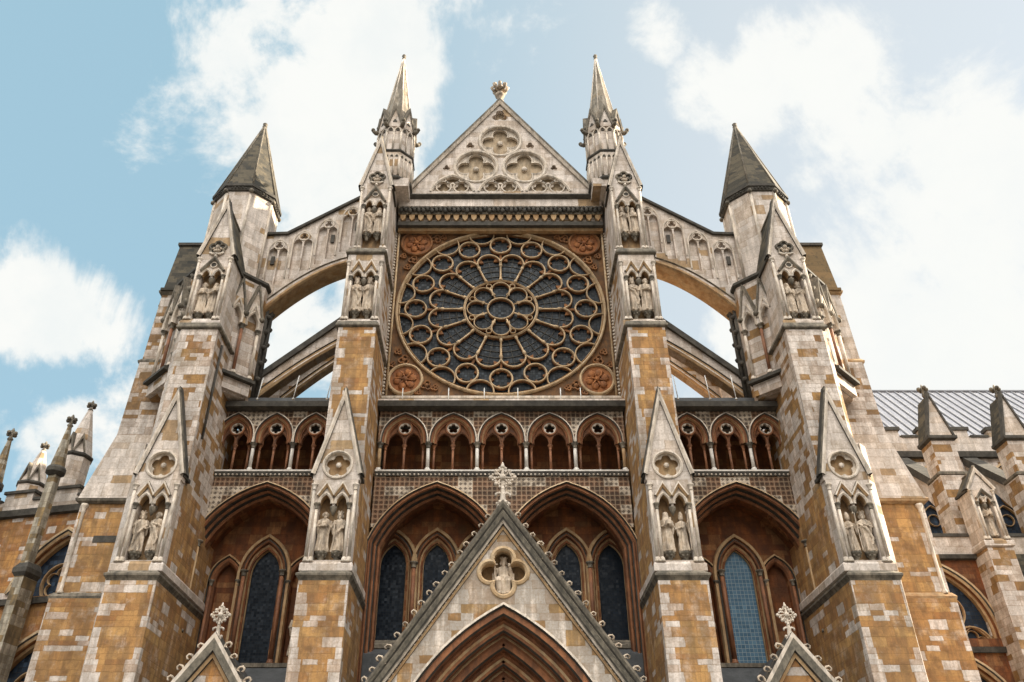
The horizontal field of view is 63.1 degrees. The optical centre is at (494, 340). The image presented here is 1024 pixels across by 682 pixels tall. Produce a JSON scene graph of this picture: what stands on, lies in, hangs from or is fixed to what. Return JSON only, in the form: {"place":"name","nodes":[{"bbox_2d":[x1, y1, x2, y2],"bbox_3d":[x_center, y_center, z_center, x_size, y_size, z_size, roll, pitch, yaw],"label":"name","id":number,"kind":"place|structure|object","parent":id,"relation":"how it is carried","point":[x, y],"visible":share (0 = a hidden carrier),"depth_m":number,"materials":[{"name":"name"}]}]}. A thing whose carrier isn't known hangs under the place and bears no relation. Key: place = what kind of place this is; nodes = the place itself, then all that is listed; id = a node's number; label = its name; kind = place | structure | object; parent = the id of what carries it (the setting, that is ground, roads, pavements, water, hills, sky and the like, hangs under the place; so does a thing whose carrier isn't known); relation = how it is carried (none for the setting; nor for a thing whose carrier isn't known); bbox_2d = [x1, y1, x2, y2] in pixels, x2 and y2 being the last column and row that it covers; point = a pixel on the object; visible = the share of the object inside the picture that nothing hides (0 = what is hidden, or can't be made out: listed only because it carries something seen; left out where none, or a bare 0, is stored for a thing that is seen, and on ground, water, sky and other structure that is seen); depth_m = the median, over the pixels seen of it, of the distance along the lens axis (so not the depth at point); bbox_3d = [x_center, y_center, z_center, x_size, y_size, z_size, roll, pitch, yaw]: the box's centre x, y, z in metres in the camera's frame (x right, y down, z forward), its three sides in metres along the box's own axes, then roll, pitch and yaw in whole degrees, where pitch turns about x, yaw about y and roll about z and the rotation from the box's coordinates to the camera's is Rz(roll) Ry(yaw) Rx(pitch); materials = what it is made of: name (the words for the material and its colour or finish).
{"place":"outdoors","nodes":[
{"label":"outdoors","id":0,"kind":"place"},
{"bbox_2d":[24,54,981,681],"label":"abbey transept","id":1,"kind":"structure","parent":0,"point":[502,258],"depth_m":34.38,"materials":[{"name":"stone"}]},
{"bbox_2d":[128,511,149,552],"bbox_3d":[-12.651,6.794,29.715,0.610,1.533,0.444,7,-34,-11],"label":"statue","id":2,"kind":"object","parent":1,"relation":"on","point":[140,526],"visible":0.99,"depth_m":29.64,"materials":[{"name":"stone"}]},
{"bbox_2d":[144,512,162,551],"bbox_3d":[-12.102,6.816,29.733,0.451,1.518,0.454,23,-40,-31],"label":"statue","id":3,"kind":"object","parent":1,"relation":"on","point":[155,525],"visible":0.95,"depth_m":29.61,"materials":[{"name":"stone"}]},
{"bbox_2d":[193,283,208,314],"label":"statue","id":4,"kind":"object","parent":1,"relation":"on","point":[201,301],"visible":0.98,"depth_m":36.05,"materials":[{"name":"stone"}]},
{"bbox_2d":[204,283,219,313],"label":"statue","id":5,"kind":"object","parent":1,"relation":"on","point":[212,294],"visible":0.85,"depth_m":36.06,"materials":[{"name":"stone"}]},
{"bbox_2d":[314,512,331,551],"bbox_3d":[-6.108,6.818,29.736,0.458,1.518,0.457,-20,-38,27],"label":"statue","id":6,"kind":"object","parent":1,"relation":"on","point":[324,526],"visible":0.97,"depth_m":29.64,"materials":[{"name":"stone"}]},
{"bbox_2d":[330,511,345,551],"bbox_3d":[-5.551,6.793,29.714,0.610,1.533,0.444,-1,-34,1],"label":"statue","id":7,"kind":"object","parent":1,"relation":"on","point":[338,528],"visible":0.98,"depth_m":29.61,"materials":[{"name":"stone"}]},
{"bbox_2d":[349,277,362,311],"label":"statue","id":8,"kind":"object","parent":1,"relation":"on","point":[356,294],"visible":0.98,"depth_m":36.67,"materials":[{"name":"stone"}]},
{"bbox_2d":[362,207,372,233],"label":"statue","id":9,"kind":"object","parent":1,"relation":"on","point":[368,222],"visible":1,"depth_m":39.53,"materials":[{"name":"stone"}]},
{"bbox_2d":[361,275,375,312],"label":"statue","id":10,"kind":"object","parent":1,"relation":"on","point":[367,293],"visible":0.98,"depth_m":36.72,"materials":[{"name":"stone"}]},
{"bbox_2d":[372,208,382,234],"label":"statue","id":11,"kind":"object","parent":1,"relation":"on","point":[377,218],"visible":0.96,"depth_m":39.60,"materials":[{"name":"stone"}]},
{"bbox_2d":[382,231,620,395],"bbox_3d":[0.300,-1.405,40.002,11.100,10.000,0.636,0,-33,0],"label":"rose window","id":12,"kind":"structure","parent":1,"relation":"in","point":[469,314],"depth_m":39.75,"materials":[{"name":"stone"}]},
{"bbox_2d":[492,557,513,593],"bbox_3d":[0.300,8.094,28.743,0.769,1.373,0.524,0,-34,0],"label":"statue","id":13,"kind":"object","parent":1,"relation":"on","point":[503,573],"visible":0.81,"depth_m":28.70,"materials":[{"name":"stone"}]},
{"bbox_2d":[619,205,630,233],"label":"statue","id":14,"kind":"object","parent":1,"relation":"on","point":[623,222],"visible":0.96,"depth_m":39.59,"materials":[{"name":"stone"}]},
{"bbox_2d":[626,208,639,234],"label":"statue","id":15,"kind":"object","parent":1,"relation":"on","point":[633,216],"visible":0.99,"depth_m":39.57,"materials":[{"name":"stone"}]},
{"bbox_2d":[628,277,641,312],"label":"statue","id":16,"kind":"object","parent":1,"relation":"on","point":[634,295],"visible":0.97,"depth_m":36.65,"materials":[{"name":"stone"}]},
{"bbox_2d":[638,278,653,312],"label":"statue","id":17,"kind":"object","parent":1,"relation":"on","point":[644,288],"visible":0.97,"depth_m":36.72,"materials":[{"name":"stone"}]},
{"bbox_2d":[660,512,675,551],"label":"statue","id":18,"kind":"object","parent":1,"relation":"on","point":[667,527],"visible":0.98,"depth_m":29.64,"materials":[{"name":"stone"}]},
{"bbox_2d":[675,511,692,551],"bbox_3d":[6.719,6.807,29.722,0.570,1.516,0.359,1,-34,-1],"label":"statue","id":19,"kind":"object","parent":1,"relation":"on","point":[681,526],"visible":1,"depth_m":29.65,"materials":[{"name":"stone"}]},
{"bbox_2d":[783,283,798,313],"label":"statue","id":20,"kind":"object","parent":1,"relation":"on","point":[790,293],"visible":0.86,"depth_m":36.07,"materials":[{"name":"stone"}]},
{"bbox_2d":[794,279,809,314],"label":"statue","id":21,"kind":"object","parent":1,"relation":"on","point":[800,299],"visible":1,"depth_m":36.08,"materials":[{"name":"stone"}]},
{"bbox_2d":[844,512,863,550],"bbox_3d":[12.714,6.808,29.723,0.570,1.516,0.359,5,-34,-8],"label":"statue","id":22,"kind":"object","parent":1,"relation":"on","point":[850,528],"visible":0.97,"depth_m":29.63,"materials":[{"name":"stone"}]},
{"bbox_2d":[857,511,878,551],"bbox_3d":[13.254,6.810,29.739,0.438,1.533,0.447,21,-39,-28],"label":"statue","id":23,"kind":"object","parent":1,"relation":"on","point":[865,527],"visible":0.98,"depth_m":29.62,"materials":[{"name":"stone"}]},
{"bbox_2d":[0,0,1023,501],"label":"sky","id":24,"kind":"structure","parent":0,"point":[891,131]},
{"bbox_2d":[763,385,1023,681],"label":"nave range","id":25,"kind":"structure","parent":0,"point":[960,453],"depth_m":44.81,"materials":[{"name":"stone"}]},
{"bbox_2d":[924,466,942,532],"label":"window","id":26,"kind":"structure","parent":25,"relation":"in","point":[932,516],"depth_m":49.19,"materials":[{"name":"glass"}]},
{"bbox_2d":[941,564,1000,637],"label":"window","id":27,"kind":"structure","parent":25,"relation":"in","point":[975,617],"depth_m":40.83,"materials":[{"name":"stone"}]},
{"bbox_2d":[981,505,999,537],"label":"statue","id":28,"kind":"object","parent":25,"relation":"on","point":[988,517],"visible":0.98,"depth_m":41.72,"materials":[{"name":"stone"}]},
{"bbox_2d":[975,658,1006,681],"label":"window","id":29,"kind":"structure","parent":25,"relation":"in","point":[984,677],"depth_m":38.94,"materials":[{"name":"stone"}]},
{"bbox_2d":[995,463,1021,532],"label":"window","id":30,"kind":"structure","parent":25,"relation":"in","point":[1008,514],"depth_m":49.24,"materials":[{"name":"glass"}]},
{"label":"ground","id":31,"kind":"structure","parent":0,"visible":0},
{"bbox_2d":[0,401,96,681],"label":"chapel range","id":32,"kind":"structure","parent":31,"relation":"on","point":[39,509],"depth_m":37.87,"materials":[{"name":"stone"}]},
{"bbox_2d":[7,630,38,681],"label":"window","id":33,"kind":"structure","parent":32,"relation":"in","point":[19,668],"depth_m":35.15,"materials":[{"name":"stone"}]},
{"bbox_2d":[4,527,73,595],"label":"window","id":34,"kind":"structure","parent":32,"relation":"in","point":[51,562],"depth_m":37.53,"materials":[{"name":"stone"}]}
]}

